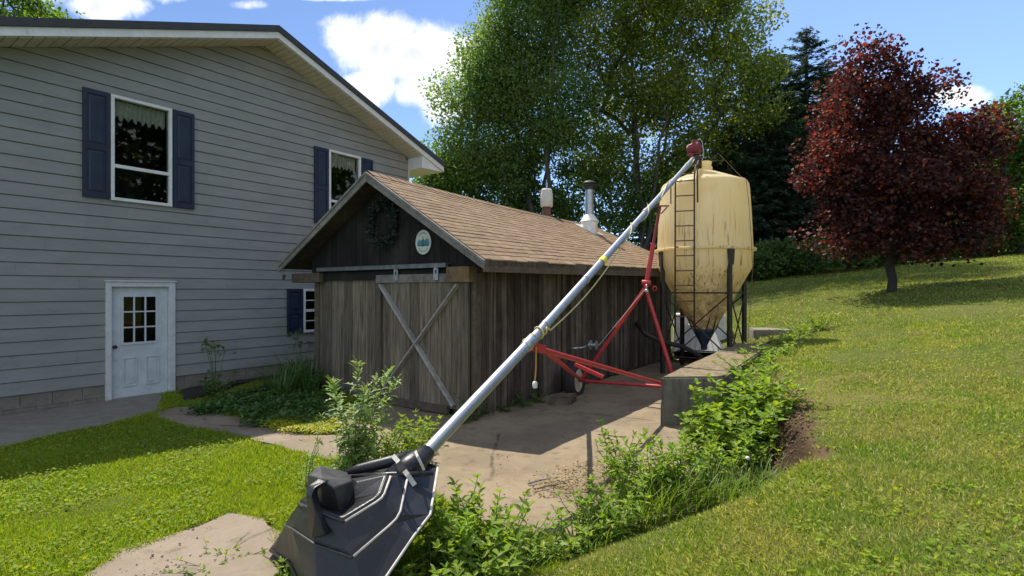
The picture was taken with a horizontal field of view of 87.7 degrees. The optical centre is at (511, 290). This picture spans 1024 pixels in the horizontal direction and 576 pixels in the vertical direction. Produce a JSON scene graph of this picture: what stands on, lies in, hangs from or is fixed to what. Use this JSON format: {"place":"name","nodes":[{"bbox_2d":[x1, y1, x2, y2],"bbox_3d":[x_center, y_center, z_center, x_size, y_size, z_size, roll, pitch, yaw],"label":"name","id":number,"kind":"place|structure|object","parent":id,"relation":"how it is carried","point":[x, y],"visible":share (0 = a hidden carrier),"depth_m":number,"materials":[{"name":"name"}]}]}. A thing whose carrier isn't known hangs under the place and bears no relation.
{"place":"outdoors","nodes":[
{"label":"outdoors","id":0,"kind":"place"},
{"bbox_2d":[84,513,284,575],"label":"path","id":1,"kind":"structure","parent":0,"point":[218,533],"depth_m":3.87,"materials":[{"name":"concrete"}]},
{"bbox_2d":[165,548,248,575],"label":"weed plant","id":2,"kind":"object","parent":1,"relation":"on","point":[208,571],"visible":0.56,"depth_m":3.70,"materials":[{"name":"green plant"}]},
{"bbox_2d":[0,250,1023,575],"bbox_3d":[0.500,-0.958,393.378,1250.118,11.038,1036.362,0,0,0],"label":"ground","id":3,"kind":"structure","parent":0,"point":[796,454],"depth_m":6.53,"materials":[{"name":"plant"}]},
{"bbox_2d":[0,0,85,18],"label":"background tree","id":4,"kind":"object","parent":3,"relation":"on","point":[36,8],"visible":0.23,"depth_m":25.78,"materials":[{"name":"green plant"}]},
{"bbox_2d":[0,392,162,446],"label":"paved strip","id":5,"kind":"object","parent":3,"relation":"on","point":[17,427],"visible":0.91,"depth_m":8.16,"materials":[{"name":"concrete"}]},
{"bbox_2d":[197,337,236,396],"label":"garden plant","id":6,"kind":"object","parent":3,"relation":"on","point":[211,389],"visible":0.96,"depth_m":9.54,"materials":[{"name":"green plant"}]},
{"bbox_2d":[0,16,444,415],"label":"house","id":7,"kind":"structure","parent":3,"relation":"on","point":[171,193],"depth_m":10.21,"materials":[{"name":"grey"}]},
{"bbox_2d":[112,287,166,398],"bbox_3d":[-6.838,0.940,9.811,0.115,1.990,0.912,0,0,36],"label":"door","id":8,"kind":"structure","parent":7,"relation":"in","point":[138,368],"depth_m":9.80,"materials":[{"name":"paint"}]},
{"bbox_2d":[110,94,171,206],"bbox_3d":[-6.846,-2.525,9.837,0.207,1.870,0.980,0,0,36],"label":"window","id":9,"kind":"structure","parent":7,"relation":"in","point":[123,110],"depth_m":9.81,"materials":[{"name":"white glass"}]},
{"bbox_2d":[303,289,313,332],"bbox_3d":[-4.615,0.480,12.864,0.125,1.020,0.980,0,0,36],"label":"window","id":10,"kind":"structure","parent":7,"relation":"in","point":[305,310],"depth_m":12.47,"materials":[{"name":"white glass"}]},
{"bbox_2d":[329,149,360,208],"bbox_3d":[-4.253,-2.515,13.438,0.207,1.850,0.955,0,0,36],"label":"window","id":11,"kind":"structure","parent":7,"relation":"in","point":[346,163],"depth_m":13.42,"materials":[{"name":"white glass"}]},
{"bbox_2d":[179,369,313,400],"bbox_3d":[-5.662,1.935,12.749,2.638,0.228,6.828,0,0,0],"label":"soil bed","id":12,"kind":"object","parent":3,"relation":"on","point":[191,392],"visible":0.09,"depth_m":10.30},
{"bbox_2d":[0,403,512,575],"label":"clover","id":13,"kind":"object","parent":3,"relation":"on","point":[15,566],"visible":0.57,"depth_m":5.01,"materials":[{"name":"green plant"}]},
{"bbox_2d":[154,407,363,460],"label":"walkway","id":14,"kind":"structure","parent":3,"relation":"on","point":[229,424],"depth_m":7.30,"materials":[{"name":"concrete"}]},
{"bbox_2d":[179,376,346,428],"bbox_3d":[-3.841,1.841,9.472,2.624,0.317,4.266,0,0,0],"label":"ground ivy","id":15,"kind":"object","parent":3,"relation":"on","point":[262,397],"visible":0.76,"depth_m":8.50,"materials":[{"name":"green plant"}]},
{"bbox_2d":[260,549,293,575],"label":"weed plant","id":16,"kind":"object","parent":3,"relation":"on","point":[278,566],"visible":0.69,"depth_m":3.52,"materials":[{"name":"green plant"}]},
{"bbox_2d":[233,349,321,396],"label":"daylily","id":17,"kind":"object","parent":3,"relation":"on","point":[279,383],"visible":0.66,"depth_m":9.75,"materials":[{"name":"green plant"}]},
{"bbox_2d":[0,378,567,575],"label":"lawn grass","id":18,"kind":"structure","parent":3,"relation":"on","point":[232,477],"depth_m":5.18,"materials":[{"name":"plant"}]},
{"bbox_2d":[258,348,321,388],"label":"daylily","id":19,"kind":"object","parent":3,"relation":"on","point":[306,367],"visible":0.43,"depth_m":10.25,"materials":[{"name":"green plant"}]},
{"bbox_2d":[257,353,337,391],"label":"daylily","id":20,"kind":"object","parent":3,"relation":"on","point":[313,381],"visible":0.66,"depth_m":9.82,"materials":[{"name":"green plant"}]},
{"bbox_2d":[282,328,312,379],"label":"garden plant","id":21,"kind":"object","parent":3,"relation":"on","point":[301,342],"visible":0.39,"depth_m":10.89,"materials":[{"name":"green plant"}]},
{"bbox_2d":[259,412,344,434],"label":"creeping yellow plant","id":22,"kind":"object","parent":3,"relation":"on","point":[305,427],"visible":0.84,"depth_m":7.38,"materials":[{"name":"plant"}]},
{"bbox_2d":[294,411,325,492],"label":"thistle","id":23,"kind":"object","parent":3,"relation":"on","point":[311,462],"visible":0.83,"depth_m":5.13,"materials":[{"name":"green plant"}]},
{"bbox_2d":[323,356,401,474],"bbox_3d":[-1.555,1.373,5.627,0.884,1.377,0.869,0,0,-24],"label":"thistle","id":24,"kind":"object","parent":3,"relation":"on","point":[353,442],"visible":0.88,"depth_m":5.53,"materials":[{"name":"green plant"}]},
{"bbox_2d":[372,416,429,455],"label":"weed plant","id":25,"kind":"object","parent":3,"relation":"on","point":[410,446],"visible":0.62,"depth_m":6.08,"materials":[{"name":"green plant"}]},
{"bbox_2d":[394,533,459,575],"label":"weed plant","id":26,"kind":"object","parent":3,"relation":"on","point":[424,571],"visible":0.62,"depth_m":3.53,"materials":[{"name":"green plant"}]},
{"bbox_2d":[415,138,471,193],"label":"bush","id":27,"kind":"object","parent":3,"relation":"on","point":[437,182],"visible":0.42,"depth_m":29.60,"materials":[{"name":"green plant"}]},
{"bbox_2d":[411,149,486,200],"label":"bush","id":28,"kind":"object","parent":3,"relation":"on","point":[448,186],"visible":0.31,"depth_m":29.72,"materials":[{"name":"green plant"}]},
{"bbox_2d":[412,480,486,566],"bbox_3d":[-0.473,1.665,3.803,0.720,0.594,0.490,0,0,29],"label":"weed plant","id":29,"kind":"object","parent":3,"relation":"on","point":[432,525],"visible":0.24,"depth_m":3.75,"materials":[{"name":"green plant"}]},
{"bbox_2d":[430,473,515,575],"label":"weed plant","id":30,"kind":"object","parent":3,"relation":"on","point":[469,539],"visible":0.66,"depth_m":3.55,"materials":[{"name":"green plant"}]},
{"bbox_2d":[278,170,670,417],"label":"shed","id":31,"kind":"structure","parent":3,"relation":"on","point":[470,300],"depth_m":9.36,"materials":[{"name":"brown wood"}]},
{"bbox_2d":[361,195,402,251],"bbox_3d":[-2.254,-1.154,9.146,0.980,1.003,0.279,0,0,35],"label":"wreath","id":32,"kind":"object","parent":31,"relation":"attached to","point":[389,238],"visible":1,"depth_m":9.14,"materials":[{"name":"green plant"}]},
{"bbox_2d":[373,268,469,413],"bbox_3d":[-1.543,0.780,8.665,2.160,2.329,0.140,0,0,36],"label":"sliding door","id":33,"kind":"structure","parent":31,"relation":"in","point":[422,321],"depth_m":8.60,"materials":[{"name":"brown wood"}]},
{"bbox_2d":[416,230,431,254],"bbox_3d":[-1.443,-0.780,8.680,0.350,0.400,0.018,0,0,36],"label":"plaque","id":34,"kind":"object","parent":31,"relation":"attached to","point":[423,242],"visible":1,"depth_m":8.67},
{"bbox_2d":[428,513,522,575],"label":"weed plant","id":35,"kind":"object","parent":3,"relation":"on","point":[451,571],"visible":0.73,"depth_m":3.38,"materials":[{"name":"green plant"}]},
{"bbox_2d":[437,487,536,574],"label":"weed plant","id":36,"kind":"object","parent":3,"relation":"on","point":[497,509],"visible":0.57,"depth_m":3.72,"materials":[{"name":"green plant"}]},
{"bbox_2d":[430,524,546,575],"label":"weed plant","id":37,"kind":"object","parent":3,"relation":"on","point":[504,565],"visible":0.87,"depth_m":3.36,"materials":[{"name":"green plant"}]},
{"bbox_2d":[449,149,542,211],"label":"bush","id":38,"kind":"object","parent":3,"relation":"on","point":[516,185],"visible":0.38,"depth_m":31.10,"materials":[{"name":"green plant"}]},
{"bbox_2d":[412,0,618,212],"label":"ash tree","id":39,"kind":"object","parent":3,"relation":"on","point":[500,92],"visible":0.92,"depth_m":30.59,"materials":[{"name":"green plant"}]},
{"bbox_2d":[481,511,557,569],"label":"weed plant","id":40,"kind":"object","parent":3,"relation":"on","point":[527,547],"visible":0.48,"depth_m":3.70,"materials":[{"name":"green plant"}]},
{"bbox_2d":[299,358,747,536],"bbox_3d":[2.538,1.978,9.456,11.445,0.112,6.355,0,0,-39],"label":"concrete pad","id":41,"kind":"object","parent":3,"relation":"on","point":[519,435],"visible":0.48,"depth_m":6.85,"materials":[{"name":"concrete"}]},
{"bbox_2d":[369,417,411,458],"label":"weed plant","id":42,"kind":"object","parent":41,"relation":"on","point":[391,451],"visible":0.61,"depth_m":5.84,"materials":[{"name":"green plant"}]},
{"bbox_2d":[394,412,432,450],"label":"weed plant","id":43,"kind":"object","parent":41,"relation":"on","point":[424,434],"visible":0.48,"depth_m":6.39,"materials":[{"name":"green plant"}]},
{"bbox_2d":[119,403,720,575],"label":"grit","id":44,"kind":"object","parent":41,"relation":"on","point":[184,566],"visible":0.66,"depth_m":4.15,"materials":[{"name":"stone"}]},
{"bbox_2d":[269,138,703,575],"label":"grain auger","id":45,"kind":"object","parent":41,"relation":"on","point":[370,518],"visible":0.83,"depth_m":3.46,"materials":[{"name":"metal"}]},
{"bbox_2d":[528,454,635,496],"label":"leaf litter","id":46,"kind":"object","parent":41,"relation":"on","point":[573,481],"visible":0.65,"depth_m":5.41,"materials":[{"name":"dry brown leaves"}]},
{"bbox_2d":[594,418,650,485],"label":"weed plant","id":47,"kind":"object","parent":41,"relation":"on","point":[604,433],"visible":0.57,"depth_m":5.33,"materials":[{"name":"green plant"}]},
{"bbox_2d":[596,437,669,505],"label":"weed plant","id":48,"kind":"object","parent":41,"relation":"on","point":[621,472],"visible":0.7,"depth_m":4.78,"materials":[{"name":"green plant"}]},
{"bbox_2d":[613,436,683,503],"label":"weed plant","id":49,"kind":"object","parent":41,"relation":"on","point":[664,469],"visible":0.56,"depth_m":4.85,"materials":[{"name":"green plant"}]},
{"bbox_2d":[632,434,709,500],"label":"weed plant","id":50,"kind":"object","parent":41,"relation":"on","point":[676,469],"visible":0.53,"depth_m":4.95,"materials":[{"name":"green plant"}]},
{"bbox_2d":[635,153,756,372],"bbox_3d":[4.343,-0.629,12.700,2.775,5.218,2.316,0,0,0],"label":"feed silo","id":51,"kind":"object","parent":41,"relation":"on","point":[704,250],"visible":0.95,"depth_m":11.89,"materials":[{"name":"plastic"}]},
{"bbox_2d":[503,168,580,218],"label":"bush","id":52,"kind":"object","parent":3,"relation":"on","point":[537,211],"visible":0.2,"depth_m":32.59,"materials":[{"name":"green plant"}]},
{"bbox_2d":[522,530,575,568],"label":"grass tuft","id":53,"kind":"object","parent":3,"relation":"on","point":[546,560],"visible":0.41,"depth_m":3.68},
{"bbox_2d":[521,530,590,564],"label":"weed plant","id":54,"kind":"object","parent":3,"relation":"on","point":[562,553],"visible":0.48,"depth_m":3.73,"materials":[{"name":"green plant"}]},
{"bbox_2d":[550,393,576,404],"bbox_3d":[0.886,1.894,9.177,0.388,0.193,0.480,0,0,17],"label":"timber block","id":55,"kind":"object","parent":3,"relation":"on","point":[563,398],"depth_m":9.00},
{"bbox_2d":[523,498,604,559],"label":"weed plant","id":56,"kind":"object","parent":3,"relation":"on","point":[585,541],"visible":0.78,"depth_m":3.92,"materials":[{"name":"green plant"}]},
{"bbox_2d":[531,152,618,229],"bbox_3d":[3.814,-3.574,32.977,5.535,9.891,6.002,0,0,0],"label":"bush","id":57,"kind":"object","parent":3,"relation":"on","point":[575,216],"visible":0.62,"depth_m":31.56,"materials":[{"name":"green plant"}]},
{"bbox_2d":[547,511,631,555],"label":"grass tuft","id":58,"kind":"object","parent":3,"relation":"on","point":[572,535],"visible":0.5,"depth_m":4.03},
{"bbox_2d":[554,483,638,547],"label":"weed plant","id":59,"kind":"object","parent":3,"relation":"on","point":[581,527],"visible":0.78,"depth_m":4.13,"materials":[{"name":"green plant"}]},
{"bbox_2d":[564,125,640,230],"bbox_3d":[5.575,-4.898,34.949,5.252,11.498,4.627,0,0,26],"label":"bush","id":60,"kind":"object","parent":3,"relation":"on","point":[605,188],"visible":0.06,"depth_m":34.73,"materials":[{"name":"green plant"}]},
{"bbox_2d":[565,481,653,543],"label":"grass tuft","id":61,"kind":"object","parent":3,"relation":"on","point":[617,533],"visible":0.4,"depth_m":4.16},
{"bbox_2d":[574,473,652,533],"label":"weed plant","id":62,"kind":"object","parent":3,"relation":"on","point":[607,504],"visible":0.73,"depth_m":4.29,"materials":[{"name":"green plant"}]},
{"bbox_2d":[584,138,663,246],"bbox_3d":[6.605,-4.218,31.756,5.023,9.494,5.128,0,0,-37],"label":"bush","id":63,"kind":"object","parent":3,"relation":"on","point":[625,218],"visible":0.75,"depth_m":30.99,"materials":[{"name":"green plant"}]},
{"bbox_2d":[588,466,699,532],"bbox_3d":[1.056,1.735,4.447,0.919,0.450,1.093,0,0,26],"label":"grass tuft","id":64,"kind":"object","parent":3,"relation":"on","point":[643,510],"visible":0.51,"depth_m":4.40,"materials":[{"name":"plant"}]},
{"bbox_2d":[597,456,709,524],"bbox_3d":[1.216,1.711,4.619,1.022,0.498,0.954,0,0,29],"label":"grass tuft","id":65,"kind":"object","parent":3,"relation":"on","point":[669,511],"visible":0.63,"depth_m":4.53,"materials":[{"name":"plant"}]},
{"bbox_2d":[639,138,700,231],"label":"bush","id":66,"kind":"object","parent":3,"relation":"on","point":[659,185],"visible":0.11,"depth_m":32.18,"materials":[{"name":"green plant"}]},
{"bbox_2d":[551,0,793,250],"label":"maple tree","id":67,"kind":"object","parent":3,"relation":"on","point":[675,93],"visible":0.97,"depth_m":30.11,"materials":[{"name":"green plant"}]},
{"bbox_2d":[645,454,748,515],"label":"grass tuft","id":68,"kind":"object","parent":3,"relation":"on","point":[678,499],"visible":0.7,"depth_m":4.71,"materials":[{"name":"plant"}]},
{"bbox_2d":[673,313,726,352],"bbox_3d":[5.185,1.152,14.752,1.426,0.970,1.496,0,0,20],"label":"plastic tote","id":69,"kind":"object","parent":3,"relation":"on","point":[716,338],"visible":0.27,"depth_m":14.38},
{"bbox_2d":[675,429,729,490],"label":"weed plant","id":70,"kind":"object","parent":3,"relation":"on","point":[692,456],"visible":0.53,"depth_m":5.22,"materials":[{"name":"green plant"}]},
{"bbox_2d":[675,402,742,453],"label":"weed plant","id":71,"kind":"object","parent":3,"relation":"on","point":[695,421],"visible":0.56,"depth_m":6.21,"materials":[{"name":"green plant"}]},
{"bbox_2d":[688,378,741,433],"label":"weed plant","id":72,"kind":"object","parent":3,"relation":"on","point":[697,396],"visible":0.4,"depth_m":6.61,"materials":[{"name":"green plant"}]},
{"bbox_2d":[661,343,770,425],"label":"retaining wall","id":73,"kind":"structure","parent":3,"relation":"on","point":[677,394],"depth_m":7.67,"materials":[{"name":"concrete"}]},
{"bbox_2d":[673,452,759,508],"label":"grass tuft","id":74,"kind":"object","parent":3,"relation":"on","point":[727,498],"visible":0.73,"depth_m":4.86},
{"bbox_2d":[671,79,762,219],"bbox_3d":[13.619,-7.647,35.047,8.661,12.986,8.914,0,0,0],"label":"spruce tree","id":75,"kind":"object","parent":3,"relation":"on","point":[711,113],"visible":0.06,"depth_m":34.85,"materials":[{"name":"green plant"}]},
{"bbox_2d":[692,425,752,483],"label":"weed plant","id":76,"kind":"object","parent":3,"relation":"on","point":[735,458],"visible":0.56,"depth_m":5.48,"materials":[{"name":"green plant"}]},
{"bbox_2d":[706,370,765,438],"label":"weed plant","id":77,"kind":"object","parent":3,"relation":"on","point":[740,383],"visible":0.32,"depth_m":6.64,"materials":[{"name":"green plant"}]},
{"bbox_2d":[702,453,770,498],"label":"grass tuft","id":78,"kind":"object","parent":3,"relation":"on","point":[743,486],"visible":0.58,"depth_m":5.12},
{"bbox_2d":[690,123,786,244],"bbox_3d":[12.560,-5.419,31.679,7.097,8.944,6.916,0,0,30],"label":"spruce tree","id":79,"kind":"object","parent":3,"relation":"on","point":[743,166],"visible":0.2,"depth_m":30.45,"materials":[{"name":"green plant"}]},
{"bbox_2d":[699,401,777,458],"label":"weed plant","id":80,"kind":"object","parent":3,"relation":"on","point":[717,416],"visible":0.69,"depth_m":5.94,"materials":[{"name":"green plant"}]},
{"bbox_2d":[711,358,782,396],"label":"weed plant","id":81,"kind":"object","parent":3,"relation":"on","point":[747,375],"visible":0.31,"depth_m":7.60,"materials":[{"name":"green plant"}]},
{"bbox_2d":[713,422,780,470],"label":"weed plant","id":82,"kind":"object","parent":3,"relation":"on","point":[762,452],"visible":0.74,"depth_m":5.72,"materials":[{"name":"green plant"}]},
{"bbox_2d":[716,352,780,389],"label":"weed plant","id":83,"kind":"object","parent":3,"relation":"on","point":[756,370],"visible":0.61,"depth_m":8.29,"materials":[{"name":"green plant"}]},
{"bbox_2d":[732,345,783,372],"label":"weed plant","id":84,"kind":"object","parent":3,"relation":"on","point":[768,354],"visible":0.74,"depth_m":8.89,"materials":[{"name":"green plant"}]},
{"bbox_2d":[730,455,788,490],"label":"grass tuft","id":85,"kind":"object","parent":3,"relation":"on","point":[763,479],"visible":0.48,"depth_m":5.27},
{"bbox_2d":[736,364,797,427],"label":"weed plant","id":86,"kind":"object","parent":3,"relation":"on","point":[769,394],"visible":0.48,"depth_m":6.58,"materials":[{"name":"green plant"}]},
{"bbox_2d":[747,244,790,280],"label":"shrub","id":87,"kind":"object","parent":3,"relation":"on","point":[760,267],"visible":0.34,"depth_m":23.41,"materials":[{"name":"green plant"}]},
{"bbox_2d":[743,48,795,167],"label":"spruce tree","id":88,"kind":"object","parent":3,"relation":"on","point":[773,90],"visible":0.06,"depth_m":36.62,"materials":[{"name":"green plant"}]},
{"bbox_2d":[729,139,810,248],"bbox_3d":[14.755,-5.013,31.788,6.565,7.865,6.801,0,0,0],"label":"spruce tree","id":89,"kind":"object","parent":3,"relation":"on","point":[784,216],"visible":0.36,"depth_m":30.57,"materials":[{"name":"green plant"}]},
{"bbox_2d":[717,83,824,243],"bbox_3d":[14.116,-7.073,33.140,8.121,11.858,8.353,0,0,0],"label":"spruce tree","id":90,"kind":"object","parent":3,"relation":"on","point":[754,138],"visible":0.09,"depth_m":31.58,"materials":[{"name":"green plant"}]},
{"bbox_2d":[749,327,792,340],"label":"concrete block","id":91,"kind":"structure","parent":3,"relation":"on","point":[756,332],"depth_m":13.30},
{"bbox_2d":[744,337,802,354],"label":"weed plant","id":92,"kind":"object","parent":3,"relation":"on","point":[785,345],"visible":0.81,"depth_m":9.56,"materials":[{"name":"green plant"}]},
{"bbox_2d":[728,377,821,445],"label":"weed plant","id":93,"kind":"object","parent":3,"relation":"on","point":[780,412],"visible":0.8,"depth_m":6.15,"materials":[{"name":"green plant"}]},
{"bbox_2d":[753,235,806,277],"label":"shrub","id":94,"kind":"object","parent":3,"relation":"on","point":[777,245],"visible":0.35,"depth_m":23.89,"materials":[{"name":"green plant"}]},
{"bbox_2d":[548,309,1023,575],"bbox_3d":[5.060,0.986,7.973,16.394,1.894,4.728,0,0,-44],"label":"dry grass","id":95,"kind":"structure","parent":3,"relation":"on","point":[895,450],"depth_m":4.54,"materials":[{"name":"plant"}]},
{"bbox_2d":[752,89,835,244],"bbox_3d":[16.370,-6.646,32.038,6.125,10.772,6.764,0,0,12],"label":"spruce tree","id":96,"kind":"object","parent":3,"relation":"on","point":[783,157],"visible":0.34,"depth_m":31.37,"materials":[{"name":"green plant"}]},
{"bbox_2d":[782,314,817,335],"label":"weed plant","id":97,"kind":"object","parent":3,"relation":"on","point":[799,330],"visible":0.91,"depth_m":12.57,"materials":[{"name":"green plant"}]},
{"bbox_2d":[761,67,849,221],"bbox_3d":[18.292,-8.061,35.101,8.074,12.998,8.399,0,0,0],"label":"spruce tree","id":98,"kind":"object","parent":3,"relation":"on","point":[791,85],"visible":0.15,"depth_m":34.59,"materials":[{"name":"green plant"}]},
{"bbox_2d":[766,24,848,223],"bbox_3d":[20.222,-9.829,35.872,9.114,16.199,9.444,0,0,-19],"label":"spruce tree","id":99,"kind":"object","parent":3,"relation":"on","point":[807,47],"visible":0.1,"depth_m":35.55,"materials":[{"name":"green plant"}]},
{"bbox_2d":[758,371,860,489],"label":"soil clods","id":100,"kind":"object","parent":3,"relation":"on","point":[802,437],"visible":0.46,"depth_m":5.71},
{"bbox_2d":[780,236,846,276],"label":"shrub","id":101,"kind":"object","parent":3,"relation":"on","point":[813,260],"visible":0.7,"depth_m":23.40,"materials":[{"name":"green plant"}]},
{"bbox_2d":[792,137,849,259],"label":"spruce tree","id":102,"kind":"object","parent":3,"relation":"on","point":[816,219],"visible":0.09,"depth_m":31.75,"materials":[{"name":"green plant"}]},
{"bbox_2d":[804,308,841,330],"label":"weed plant","id":103,"kind":"object","parent":3,"relation":"on","point":[820,323],"visible":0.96,"depth_m":12.79,"materials":[{"name":"green plant"}]},
{"bbox_2d":[791,62,865,162],"bbox_3d":[21.617,-8.856,37.031,9.289,13.811,9.207,0,0,0],"label":"spruce tree","id":104,"kind":"object","parent":3,"relation":"on","point":[827,83],"visible":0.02,"depth_m":36.60,"materials":[{"name":"green plant"}]},
{"bbox_2d":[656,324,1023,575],"bbox_3d":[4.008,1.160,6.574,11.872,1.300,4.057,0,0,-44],"label":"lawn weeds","id":105,"kind":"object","parent":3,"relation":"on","point":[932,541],"visible":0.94,"depth_m":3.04,"materials":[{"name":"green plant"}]},
{"bbox_2d":[822,238,884,270],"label":"shrub","id":106,"kind":"object","parent":3,"relation":"on","point":[865,262],"visible":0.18,"depth_m":24.32,"materials":[{"name":"green plant"}]},
{"bbox_2d":[787,21,1023,292],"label":"red maple","id":107,"kind":"object","parent":3,"relation":"on","point":[882,202],"visible":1,"depth_m":15.38,"materials":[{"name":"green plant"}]},
{"bbox_2d":[936,222,1001,259],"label":"shrub","id":108,"kind":"object","parent":3,"relation":"on","point":[980,253],"visible":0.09,"depth_m":25.49,"materials":[{"name":"green plant"}]},
{"bbox_2d":[958,82,1023,255],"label":"broadleaf tree","id":109,"kind":"object","parent":3,"relation":"on","point":[1014,166],"visible":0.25,"depth_m":24.67,"materials":[{"name":"green plant"}]},
{"bbox_2d":[0,0,1023,240],"label":"sky","id":110,"kind":"structure","parent":0,"point":[382,48],"materials":[{"name":"blue"}]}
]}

